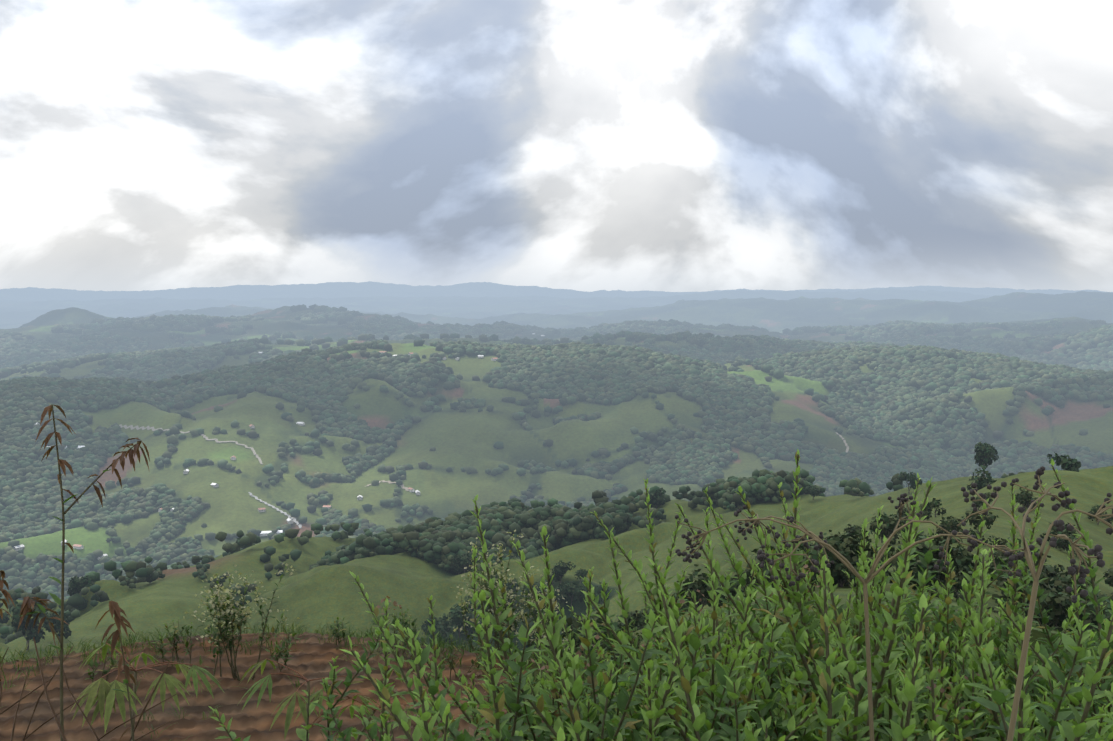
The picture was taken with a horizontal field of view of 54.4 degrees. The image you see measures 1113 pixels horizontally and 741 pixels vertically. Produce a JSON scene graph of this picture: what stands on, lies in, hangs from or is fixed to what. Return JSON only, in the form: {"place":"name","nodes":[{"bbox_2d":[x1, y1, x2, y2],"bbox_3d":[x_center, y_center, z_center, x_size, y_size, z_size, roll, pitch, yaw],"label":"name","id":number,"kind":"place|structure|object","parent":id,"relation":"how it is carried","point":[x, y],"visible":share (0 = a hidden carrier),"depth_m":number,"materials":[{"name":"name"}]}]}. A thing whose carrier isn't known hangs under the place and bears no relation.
{"place":"outdoors","nodes":[
{"label":"outdoors","id":0,"kind":"place"},
{"bbox_2d":[0,281,1112,740],"bbox_3d":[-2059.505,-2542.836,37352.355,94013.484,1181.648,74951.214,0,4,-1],"label":"hilly terrain","id":1,"kind":"structure","parent":0,"point":[326,595],"depth_m":1930.72,"materials":[{"name":"green plant"}]},
{"bbox_2d":[0,404,177,740],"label":"tall plant weeds","id":2,"kind":"object","parent":1,"relation":"on","point":[115,609],"visible":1,"depth_m":1.48,"materials":[{"name":"brown plant"}]},
{"bbox_2d":[71,643,432,740],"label":"cassava plant","id":3,"kind":"object","parent":1,"relation":"on","point":[106,692],"visible":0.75,"depth_m":3.64,"materials":[{"name":"green plant"}]},
{"bbox_2d":[13,333,544,559],"bbox_3d":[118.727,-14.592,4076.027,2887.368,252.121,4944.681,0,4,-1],"label":"houses","id":4,"kind":"structure","parent":1,"relation":"on","point":[186,471],"depth_m":1825.24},
{"bbox_2d":[85,535,823,686],"bbox_3d":[-0.713,2.580,11.405,8.907,2.508,4.500,3,5,39],"label":"field edge shrub","id":5,"kind":"object","parent":1,"relation":"on","point":[231,644],"visible":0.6,"depth_m":12.92,"materials":[{"name":"green plant"}]},
{"bbox_2d":[119,416,848,527],"bbox_3d":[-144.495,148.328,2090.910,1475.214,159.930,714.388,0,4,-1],"label":"road tracks","id":6,"kind":"object","parent":1,"relation":"on","point":[260,460],"visible":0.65,"depth_m":2010.44},
{"bbox_2d":[0,618,1111,740],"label":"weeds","id":7,"kind":"object","parent":1,"relation":"on","point":[303,734],"depth_m":13.78,"materials":[{"name":"green plant"}]},
{"bbox_2d":[0,304,1112,643],"bbox_3d":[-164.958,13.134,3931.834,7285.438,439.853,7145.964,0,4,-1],"label":"forest","id":8,"kind":"object","parent":1,"relation":"on","point":[886,398],"visible":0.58,"depth_m":2329.34,"materials":[{"name":"green plant"}]},
{"bbox_2d":[0,442,1112,664],"bbox_3d":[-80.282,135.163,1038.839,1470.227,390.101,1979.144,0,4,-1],"label":"trees","id":9,"kind":"object","parent":1,"relation":"on","point":[1054,585],"visible":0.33,"depth_m":79.37,"materials":[{"name":"green plant"}]},
{"bbox_2d":[185,530,979,740],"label":"shrubs","id":10,"kind":"object","parent":1,"relation":"on","point":[471,728],"visible":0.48,"depth_m":12.66,"materials":[{"name":"green plant"}]},
{"bbox_2d":[209,449,1112,740],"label":"bushes","id":11,"kind":"object","parent":1,"relation":"on","point":[761,671],"visible":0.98,"depth_m":2.03,"materials":[{"name":"green plant"}]},
{"bbox_2d":[675,466,1112,740],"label":"dried flower stalks","id":12,"kind":"object","parent":1,"relation":"on","point":[1095,551],"visible":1,"depth_m":1.21,"materials":[{"name":"plant"}]},
{"bbox_2d":[0,0,1112,291],"label":"sky","id":13,"kind":"structure","parent":0,"point":[579,145],"materials":[{"name":"white"}]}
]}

